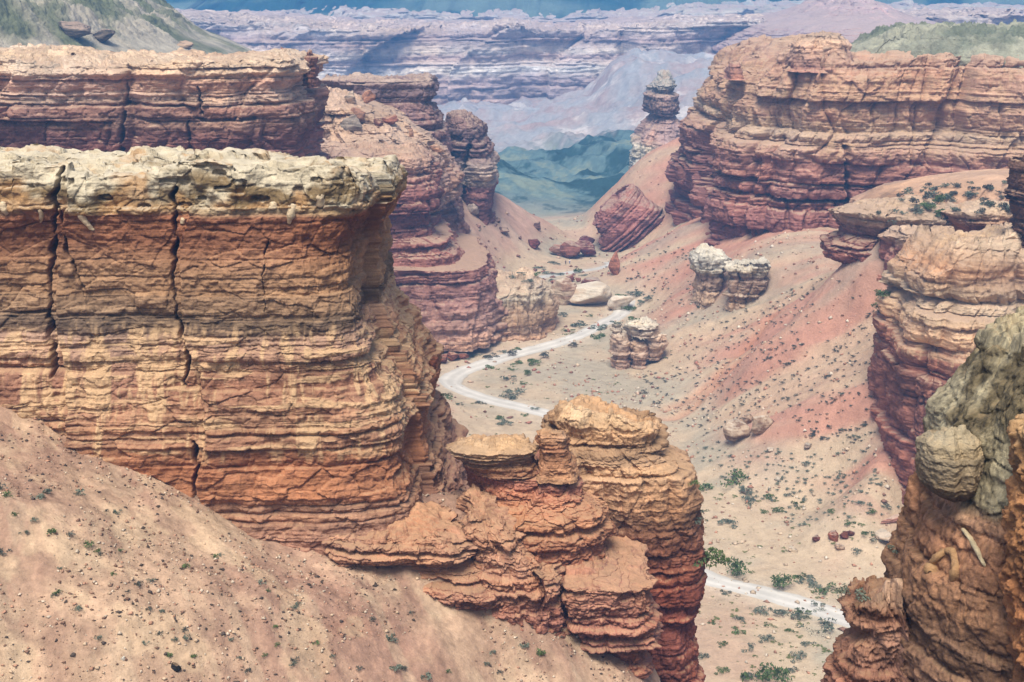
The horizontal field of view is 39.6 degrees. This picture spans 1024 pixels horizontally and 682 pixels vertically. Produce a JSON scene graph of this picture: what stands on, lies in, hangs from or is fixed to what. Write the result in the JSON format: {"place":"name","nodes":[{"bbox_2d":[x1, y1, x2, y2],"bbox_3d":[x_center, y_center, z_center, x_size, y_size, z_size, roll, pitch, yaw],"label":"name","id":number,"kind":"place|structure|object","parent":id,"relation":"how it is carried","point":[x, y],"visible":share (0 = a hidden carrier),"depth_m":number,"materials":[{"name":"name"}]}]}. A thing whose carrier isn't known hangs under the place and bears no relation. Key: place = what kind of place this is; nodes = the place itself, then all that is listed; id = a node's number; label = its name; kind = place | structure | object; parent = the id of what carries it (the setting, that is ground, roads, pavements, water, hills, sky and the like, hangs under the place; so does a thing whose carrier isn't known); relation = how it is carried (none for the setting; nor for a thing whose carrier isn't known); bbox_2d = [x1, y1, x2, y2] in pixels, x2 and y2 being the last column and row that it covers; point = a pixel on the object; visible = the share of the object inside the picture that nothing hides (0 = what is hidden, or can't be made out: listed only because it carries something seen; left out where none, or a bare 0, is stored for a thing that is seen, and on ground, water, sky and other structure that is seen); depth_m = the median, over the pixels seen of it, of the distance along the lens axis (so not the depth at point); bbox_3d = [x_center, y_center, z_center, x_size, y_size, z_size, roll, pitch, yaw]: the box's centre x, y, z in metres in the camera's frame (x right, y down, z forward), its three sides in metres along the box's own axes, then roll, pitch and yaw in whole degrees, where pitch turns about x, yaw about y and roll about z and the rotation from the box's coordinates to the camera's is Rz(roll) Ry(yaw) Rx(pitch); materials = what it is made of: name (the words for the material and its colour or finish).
{"place":"outdoors","nodes":[
{"label":"outdoors","id":0,"kind":"place"},
{"bbox_2d":[0,0,251,54],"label":"hill","id":1,"kind":"structure","parent":0,"point":[162,26],"depth_m":550.60,"materials":[{"name":"soil"}]},
{"bbox_2d":[58,21,92,37],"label":"boulder","id":2,"kind":"object","parent":1,"relation":"on","point":[75,29],"visible":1,"depth_m":517.34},
{"bbox_2d":[92,29,115,42],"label":"boulder","id":3,"kind":"object","parent":1,"relation":"on","point":[103,35],"visible":1,"depth_m":531.94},
{"bbox_2d":[177,40,193,48],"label":"boulder","id":4,"kind":"object","parent":1,"relation":"on","point":[185,44],"visible":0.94,"depth_m":573.58,"materials":[{"name":"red stone"}]},
{"bbox_2d":[171,662,180,671],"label":"boulder","id":5,"kind":"object","parent":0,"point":[175,667],"visible":1,"depth_m":101.70,"materials":[{"name":"grey stone"}]},
{"bbox_2d":[0,407,660,681],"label":"slope","id":6,"kind":"structure","parent":0,"point":[440,639],"depth_m":110.84,"materials":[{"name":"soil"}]},
{"bbox_2d":[321,500,507,610],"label":"rock ledge","id":7,"kind":"object","parent":6,"relation":"on","point":[429,540],"visible":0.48,"depth_m":120.75,"materials":[{"name":"orange stone"}]},
{"bbox_2d":[456,484,562,633],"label":"rock ledge","id":8,"kind":"object","parent":6,"relation":"on","point":[492,533],"visible":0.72,"depth_m":121.65,"materials":[{"name":"orange stone"}]},
{"bbox_2d":[472,555,571,638],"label":"rock ledge","id":9,"kind":"object","parent":6,"relation":"on","point":[550,576],"visible":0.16,"depth_m":122.07,"materials":[{"name":"orange stone"}]},
{"bbox_2d":[558,536,663,678],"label":"rock ledge","id":10,"kind":"object","parent":6,"relation":"on","point":[610,605],"visible":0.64,"depth_m":123.85,"materials":[{"name":"orange stone"}]},
{"bbox_2d":[820,575,913,681],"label":"rock block","id":11,"kind":"object","parent":6,"relation":"on","point":[867,646],"visible":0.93,"depth_m":64.92,"materials":[{"name":"stone"}]},
{"bbox_2d":[822,583,850,593],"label":"shrub","id":12,"kind":"object","parent":11,"relation":"on","point":[841,590],"visible":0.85,"depth_m":67.51,"materials":[{"name":"green plant"}]},
{"bbox_2d":[855,587,870,601],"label":"shrub","id":13,"kind":"object","parent":11,"relation":"on","point":[860,593],"visible":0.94,"depth_m":65.10,"materials":[{"name":"green plant"}]},
{"bbox_2d":[880,306,1023,681],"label":"rock pillar","id":14,"kind":"object","parent":6,"relation":"on","point":[947,562],"visible":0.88,"depth_m":60.73,"materials":[{"name":"stone"}]},
{"bbox_2d":[915,425,984,501],"bbox_3d":[18.750,4.969,60.706,2.912,3.452,3.643,0,15,0],"label":"rock","id":15,"kind":"object","parent":14,"relation":"on","point":[950,461],"visible":0.99,"depth_m":59.45,"materials":[{"name":"stone"}]},
{"bbox_2d":[998,411,1023,681],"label":"rock pillar","id":16,"kind":"object","parent":6,"relation":"on","point":[1011,580],"visible":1,"depth_m":56.00,"materials":[{"name":"stone"}]},
{"bbox_2d":[539,262,608,277],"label":"road","id":17,"kind":"structure","parent":0,"point":[584,270],"depth_m":523.77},
{"bbox_2d":[166,0,1023,17],"bbox_3d":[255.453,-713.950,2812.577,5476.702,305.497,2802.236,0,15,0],"label":"mountain","id":18,"kind":"structure","parent":0,"point":[557,8],"depth_m":1858.29,"materials":[{"name":"stone"}]},
{"bbox_2d":[174,6,1023,104],"bbox_3d":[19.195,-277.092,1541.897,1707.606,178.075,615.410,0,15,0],"label":"canyon wall","id":19,"kind":"structure","parent":0,"point":[506,60],"depth_m":1308.90,"materials":[{"name":"stone"}]},
{"bbox_2d":[176,0,1023,22],"bbox_3d":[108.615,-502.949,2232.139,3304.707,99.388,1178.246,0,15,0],"label":"plateau","id":20,"kind":"structure","parent":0,"point":[723,8],"depth_m":1791.88,"materials":[{"name":"stone"}]},
{"bbox_2d":[438,300,850,627],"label":"road","id":21,"kind":"structure","parent":0,"point":[455,378],"depth_m":365.29,"materials":[{"name":"gravel"}]},
{"bbox_2d":[435,48,904,681],"bbox_3d":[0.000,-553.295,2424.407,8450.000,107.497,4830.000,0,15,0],"label":"ground","id":22,"kind":"structure","parent":0,"point":[565,158],"depth_m":367.27,"materials":[{"name":"soil"}]},
{"bbox_2d":[0,43,329,159],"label":"cliff","id":23,"kind":"structure","parent":22,"relation":"on","point":[81,98],"depth_m":309.73,"materials":[{"name":"red stone"}]},
{"bbox_2d":[302,49,320,87],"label":"rock pillar","id":24,"kind":"object","parent":23,"relation":"on","point":[311,80],"visible":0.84,"depth_m":344.73,"materials":[{"name":"red stone"}]},
{"bbox_2d":[0,144,468,566],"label":"cliff","id":25,"kind":"structure","parent":22,"relation":"on","point":[244,340],"depth_m":120.12,"materials":[{"name":"orange stone"}]},
{"bbox_2d":[320,86,464,213],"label":"rock terrace","id":26,"kind":"object","parent":22,"relation":"on","point":[337,111],"visible":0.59,"depth_m":431.43,"materials":[{"name":"red stone"}]},
{"bbox_2d":[344,90,355,103],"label":"boulder","id":27,"kind":"object","parent":26,"relation":"on","point":[349,97],"visible":1,"depth_m":429.88,"materials":[{"name":"beige stone"}]},
{"bbox_2d":[340,115,362,132],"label":"boulder","id":28,"kind":"object","parent":26,"relation":"on","point":[352,123],"visible":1,"depth_m":419.16,"materials":[{"name":"grey stone"}]},
{"bbox_2d":[350,107,365,121],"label":"boulder","id":29,"kind":"object","parent":26,"relation":"on","point":[359,113],"visible":0.74,"depth_m":421.89,"materials":[{"name":"red stone"}]},
{"bbox_2d":[362,90,375,103],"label":"boulder","id":30,"kind":"object","parent":26,"relation":"on","point":[368,96],"visible":1,"depth_m":450.09,"materials":[{"name":"red stone"}]},
{"bbox_2d":[374,118,383,127],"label":"boulder","id":31,"kind":"object","parent":26,"relation":"on","point":[378,122],"visible":1,"depth_m":422.29,"materials":[{"name":"red stone"}]},
{"bbox_2d":[382,114,397,123],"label":"boulder","id":32,"kind":"object","parent":26,"relation":"on","point":[391,119],"visible":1,"depth_m":425.98,"materials":[{"name":"red stone"}]},
{"bbox_2d":[430,144,442,152],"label":"boulder","id":33,"kind":"object","parent":26,"relation":"on","point":[437,148],"visible":1,"depth_m":443.90,"materials":[{"name":"red stone"}]},
{"bbox_2d":[320,72,470,233],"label":"butte","id":34,"kind":"object","parent":22,"relation":"on","point":[411,95],"visible":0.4,"depth_m":484.73,"materials":[{"name":"stone"}]},
{"bbox_2d":[321,138,510,351],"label":"rock terrace","id":35,"kind":"object","parent":22,"relation":"on","point":[445,277],"visible":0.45,"depth_m":404.66,"materials":[{"name":"red stone"}]},
{"bbox_2d":[429,354,437,368],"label":"rock","id":36,"kind":"object","parent":22,"relation":"on","point":[433,360],"visible":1,"depth_m":143.28,"materials":[{"name":"red stone"}]},
{"bbox_2d":[448,352,458,360],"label":"rock","id":37,"kind":"object","parent":22,"relation":"on","point":[452,356],"visible":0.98,"depth_m":403.32,"materials":[{"name":"red stone"}]},
{"bbox_2d":[445,109,499,225],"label":"butte","id":38,"kind":"object","parent":22,"relation":"on","point":[474,153],"visible":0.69,"depth_m":523.59,"materials":[{"name":"stone"}]},
{"bbox_2d":[466,203,478,214],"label":"boulder","id":39,"kind":"object","parent":22,"relation":"on","point":[473,208],"visible":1,"depth_m":525.75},
{"bbox_2d":[498,393,519,399],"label":"shrub","id":40,"kind":"object","parent":22,"relation":"on","point":[511,396],"visible":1,"depth_m":370.15,"materials":[{"name":"green plant"}]},
{"bbox_2d":[503,388,526,393],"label":"shrub","id":41,"kind":"object","parent":22,"relation":"on","point":[515,390],"visible":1,"depth_m":373.22,"materials":[{"name":"green plant"}]},
{"bbox_2d":[495,266,559,341],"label":"rock block","id":42,"kind":"object","parent":22,"relation":"on","point":[532,308],"visible":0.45,"depth_m":423.27,"materials":[{"name":"beige stone"}]},
{"bbox_2d":[528,239,540,248],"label":"boulder","id":43,"kind":"object","parent":22,"relation":"on","point":[534,243],"visible":1,"depth_m":541.83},
{"bbox_2d":[465,450,615,613],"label":"rock buttress","id":44,"kind":"object","parent":22,"relation":"on","point":[568,524],"visible":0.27,"depth_m":124.92,"materials":[{"name":"orange stone"}]},
{"bbox_2d":[445,433,539,479],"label":"rock","id":45,"kind":"object","parent":44,"relation":"on","point":[503,456],"visible":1,"depth_m":125.12,"materials":[{"name":"orange stone"}]},
{"bbox_2d":[501,596,568,631],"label":"rock ledge","id":46,"kind":"object","parent":44,"relation":"on","point":[557,621],"visible":0.19,"depth_m":122.36,"materials":[{"name":"orange stone"}]},
{"bbox_2d":[534,428,580,483],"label":"rock","id":47,"kind":"object","parent":44,"relation":"on","point":[557,462],"visible":1,"depth_m":124.57,"materials":[{"name":"orange stone"}]},
{"bbox_2d":[549,244,563,256],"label":"boulder","id":48,"kind":"object","parent":22,"relation":"on","point":[555,248],"visible":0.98,"depth_m":546.60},
{"bbox_2d":[551,277,576,304],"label":"boulder","id":49,"kind":"object","parent":22,"relation":"on","point":[564,289],"visible":0.95,"depth_m":468.15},
{"bbox_2d":[560,240,581,257],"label":"boulder","id":50,"kind":"object","parent":22,"relation":"on","point":[569,248],"visible":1,"depth_m":543.94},
{"bbox_2d":[575,240,595,255],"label":"boulder","id":51,"kind":"object","parent":22,"relation":"on","point":[588,248],"visible":0.94,"depth_m":548.19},
{"bbox_2d":[579,235,594,243],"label":"boulder","id":52,"kind":"object","parent":22,"relation":"on","point":[587,238],"visible":0.5,"depth_m":567.26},
{"bbox_2d":[569,281,611,303],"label":"boulder","id":53,"kind":"object","parent":22,"relation":"on","point":[596,292],"visible":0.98,"depth_m":467.17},
{"bbox_2d":[581,277,599,282],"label":"boulder","id":54,"kind":"object","parent":22,"relation":"on","point":[588,279],"visible":0.68,"depth_m":489.60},
{"bbox_2d":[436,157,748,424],"bbox_3d":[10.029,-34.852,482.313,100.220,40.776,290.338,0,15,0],"label":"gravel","id":55,"kind":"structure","parent":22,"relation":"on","point":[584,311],"depth_m":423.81,"materials":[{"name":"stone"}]},
{"bbox_2d":[590,324,607,330],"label":"shrub","id":56,"kind":"object","parent":22,"relation":"on","point":[599,327],"visible":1,"depth_m":436.23,"materials":[{"name":"green plant"}]},
{"bbox_2d":[608,251,619,274],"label":"boulder","id":57,"kind":"object","parent":22,"relation":"on","point":[614,265],"visible":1,"depth_m":486.73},
{"bbox_2d":[608,332,632,369],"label":"rock outcrop","id":58,"kind":"object","parent":22,"relation":"on","point":[619,350],"visible":1,"depth_m":393.69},
{"bbox_2d":[609,321,622,334],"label":"rock outcrop","id":59,"kind":"object","parent":58,"relation":"on","point":[615,328],"visible":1,"depth_m":393.25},
{"bbox_2d":[607,295,633,309],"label":"boulder","id":60,"kind":"object","parent":22,"relation":"on","point":[616,302],"visible":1,"depth_m":462.45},
{"bbox_2d":[533,394,709,681],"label":"butte","id":61,"kind":"object","parent":22,"relation":"on","point":[638,473],"visible":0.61,"depth_m":131.66,"materials":[{"name":"orange stone"}]},
{"bbox_2d":[692,547,731,569],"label":"shrub","id":62,"kind":"object","parent":61,"relation":"on","point":[712,550],"visible":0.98,"depth_m":134.53,"materials":[{"name":"green plant"}]},
{"bbox_2d":[592,183,664,251],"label":"rock fin","id":63,"kind":"object","parent":22,"relation":"on","point":[628,216],"visible":0.76,"depth_m":551.98,"materials":[{"name":"stone"}]},
{"bbox_2d":[629,337,649,368],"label":"rock outcrop","id":64,"kind":"object","parent":22,"relation":"on","point":[640,352],"visible":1,"depth_m":393.18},
{"bbox_2d":[592,245,699,316],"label":"shrubs","id":65,"kind":"object","parent":22,"relation":"on","point":[661,277],"visible":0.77,"depth_m":470.38,"materials":[{"name":"green plant"}]},
{"bbox_2d":[628,69,679,169],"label":"rock tower","id":66,"kind":"structure","parent":22,"relation":"on","point":[657,126],"depth_m":667.65,"materials":[{"name":"stone"}]},
{"bbox_2d":[644,333,668,360],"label":"rock outcrop","id":67,"kind":"object","parent":22,"relation":"on","point":[658,345],"visible":0.84,"depth_m":393.18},
{"bbox_2d":[622,316,659,337],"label":"rock outcrop","id":68,"kind":"object","parent":67,"relation":"on","point":[645,327],"visible":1,"depth_m":390.21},
{"bbox_2d":[444,305,874,677],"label":"grass","id":69,"kind":"structure","parent":22,"relation":"on","point":[788,656],"depth_m":256.27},
{"bbox_2d":[698,483,713,490],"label":"shrub","id":70,"kind":"object","parent":22,"relation":"on","point":[708,485],"visible":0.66,"depth_m":304.79,"materials":[{"name":"green plant"}]},
{"bbox_2d":[688,243,731,309],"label":"rock outcrop","id":71,"kind":"object","parent":22,"relation":"on","point":[707,263],"visible":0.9,"depth_m":404.76,"materials":[{"name":"stone"}]},
{"bbox_2d":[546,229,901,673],"bbox_3d":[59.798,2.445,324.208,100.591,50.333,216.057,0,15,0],"label":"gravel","id":72,"kind":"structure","parent":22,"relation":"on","point":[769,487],"depth_m":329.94,"materials":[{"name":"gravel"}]},
{"bbox_2d":[717,518,738,528],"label":"shrub","id":73,"kind":"object","parent":22,"relation":"on","point":[729,521],"visible":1,"depth_m":287.02,"materials":[{"name":"green plant"}]},
{"bbox_2d":[720,468,749,486],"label":"shrub","id":74,"kind":"object","parent":22,"relation":"on","point":[735,476],"visible":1,"depth_m":304.35,"materials":[{"name":"green plant"}]},
{"bbox_2d":[723,419,750,441],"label":"boulder","id":75,"kind":"object","parent":22,"relation":"on","point":[734,430],"visible":1,"depth_m":315.97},
{"bbox_2d":[725,556,748,575],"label":"shrub","id":76,"kind":"object","parent":22,"relation":"on","point":[737,569],"visible":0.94,"depth_m":262.63,"materials":[{"name":"green plant"}]},
{"bbox_2d":[722,256,770,311],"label":"rock outcrop","id":77,"kind":"object","parent":22,"relation":"on","point":[748,280],"visible":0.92,"depth_m":392.76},
{"bbox_2d":[743,413,752,423],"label":"boulder","id":78,"kind":"object","parent":22,"relation":"on","point":[748,418],"visible":0.97,"depth_m":323.44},
{"bbox_2d":[741,495,757,507],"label":"shrub","id":79,"kind":"object","parent":22,"relation":"on","point":[748,498],"visible":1,"depth_m":297.61,"materials":[{"name":"green plant"}]},
{"bbox_2d":[639,278,874,442],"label":"shrubs","id":80,"kind":"object","parent":22,"relation":"on","point":[802,344],"visible":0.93,"depth_m":340.52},
{"bbox_2d":[750,415,773,433],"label":"boulder","id":81,"kind":"object","parent":22,"relation":"on","point":[761,424],"visible":1,"depth_m":313.33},
{"bbox_2d":[751,605,772,615],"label":"shrub","id":82,"kind":"object","parent":22,"relation":"on","point":[763,611],"visible":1,"depth_m":247.67,"materials":[{"name":"green plant"}]},
{"bbox_2d":[740,662,791,681],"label":"shrub","id":83,"kind":"object","parent":22,"relation":"on","point":[775,671],"visible":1,"depth_m":224.27,"materials":[{"name":"green plant"}]},
{"bbox_2d":[757,634,774,642],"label":"shrub","id":84,"kind":"object","parent":22,"relation":"on","point":[766,638],"visible":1,"depth_m":237.64,"materials":[{"name":"green plant"}]},
{"bbox_2d":[770,573,795,588],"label":"shrub","id":85,"kind":"object","parent":22,"relation":"on","point":[778,579],"visible":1,"depth_m":256.88,"materials":[{"name":"green plant"}]},
{"bbox_2d":[772,607,811,619],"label":"shrub","id":86,"kind":"object","parent":22,"relation":"on","point":[784,612],"visible":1,"depth_m":245.78,"materials":[{"name":"green plant"}]},
{"bbox_2d":[697,446,899,524],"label":"shrubs","id":87,"kind":"object","parent":22,"relation":"on","point":[781,478],"visible":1,"depth_m":298.43,"materials":[{"name":"green plant"}]},
{"bbox_2d":[790,650,806,662],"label":"shrub","id":88,"kind":"object","parent":22,"relation":"on","point":[800,652],"visible":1,"depth_m":231.62,"materials":[{"name":"green plant"}]},
{"bbox_2d":[795,574,817,585],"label":"shrub","id":89,"kind":"object","parent":22,"relation":"on","point":[810,580],"visible":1,"depth_m":259.89,"materials":[{"name":"green plant"}]},
{"bbox_2d":[795,617,836,635],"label":"shrub","id":90,"kind":"object","parent":22,"relation":"on","point":[827,623],"visible":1,"depth_m":242.17,"materials":[{"name":"green plant"}]},
{"bbox_2d":[813,582,844,599],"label":"shrub","id":91,"kind":"object","parent":22,"relation":"on","point":[828,585],"visible":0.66,"depth_m":256.12,"materials":[{"name":"green plant"}]},
{"bbox_2d":[828,530,838,541],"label":"boulder","id":92,"kind":"object","parent":22,"relation":"on","point":[833,535],"visible":1,"depth_m":272.75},
{"bbox_2d":[664,34,1023,245],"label":"cliff","id":93,"kind":"structure","parent":22,"relation":"on","point":[769,143],"depth_m":428.64,"materials":[{"name":"red stone"}]},
{"bbox_2d":[724,61,745,79],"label":"rock stack","id":94,"kind":"object","parent":93,"relation":"on","point":[733,71],"visible":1,"depth_m":449.68,"materials":[{"name":"red stone"}]},
{"bbox_2d":[783,30,853,72],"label":"rock stack","id":95,"kind":"object","parent":93,"relation":"on","point":[804,54],"visible":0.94,"depth_m":426.90,"materials":[{"name":"orange stone"}]},
{"bbox_2d":[874,528,890,540],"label":"boulder","id":96,"kind":"object","parent":22,"relation":"on","point":[882,534],"visible":0.82,"depth_m":271.26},
{"bbox_2d":[819,194,958,263],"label":"rock ledge","id":97,"kind":"object","parent":22,"relation":"on","point":[862,224],"visible":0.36,"depth_m":334.59,"materials":[{"name":"beige stone"}]},
{"bbox_2d":[918,201,935,209],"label":"shrub","id":98,"kind":"object","parent":97,"relation":"on","point":[927,206],"visible":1,"depth_m":329.06,"materials":[{"name":"green plant"}]},
{"bbox_2d":[932,193,945,202],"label":"shrub","id":99,"kind":"object","parent":97,"relation":"on","point":[938,198],"visible":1,"depth_m":341.87,"materials":[{"name":"green plant"}]},
{"bbox_2d":[881,513,898,523],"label":"boulder","id":100,"kind":"object","parent":22,"relation":"on","point":[892,518],"visible":0.85,"depth_m":274.31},
{"bbox_2d":[877,224,953,280],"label":"rock ledge","id":101,"kind":"object","parent":22,"relation":"on","point":[893,238],"visible":0.19,"depth_m":323.50,"materials":[{"name":"red stone"}]},
{"bbox_2d":[867,222,1023,503],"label":"cliff","id":102,"kind":"structure","parent":22,"relation":"on","point":[952,290],"depth_m":269.40,"materials":[{"name":"orange stone"}]},
{"bbox_2d":[873,289,890,296],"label":"shrub","id":103,"kind":"object","parent":102,"relation":"on","point":[880,292],"visible":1,"depth_m":290.06,"materials":[{"name":"green plant"}]},
{"bbox_2d":[1003,154,1023,247],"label":"rock pillar","id":104,"kind":"object","parent":102,"relation":"on","point":[1014,191],"visible":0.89,"depth_m":262.25,"materials":[{"name":"red stone"}]},
{"bbox_2d":[939,198,1012,231],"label":"rock ledge","id":105,"kind":"object","parent":22,"relation":"on","point":[959,220],"visible":0.46,"depth_m":301.57,"materials":[{"name":"red stone"}]},
{"bbox_2d":[708,0,935,54],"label":"mesa","id":106,"kind":"structure","parent":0,"point":[850,20],"depth_m":1240.71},
{"bbox_2d":[849,168,1008,203],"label":"hillside","id":107,"kind":"structure","parent":0,"point":[982,177],"depth_m":361.21,"materials":[{"name":"soil"}]},
{"bbox_2d":[850,19,1023,67],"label":"hill","id":108,"kind":"structure","parent":0,"point":[965,41],"depth_m":435.13,"materials":[{"name":"soil"}]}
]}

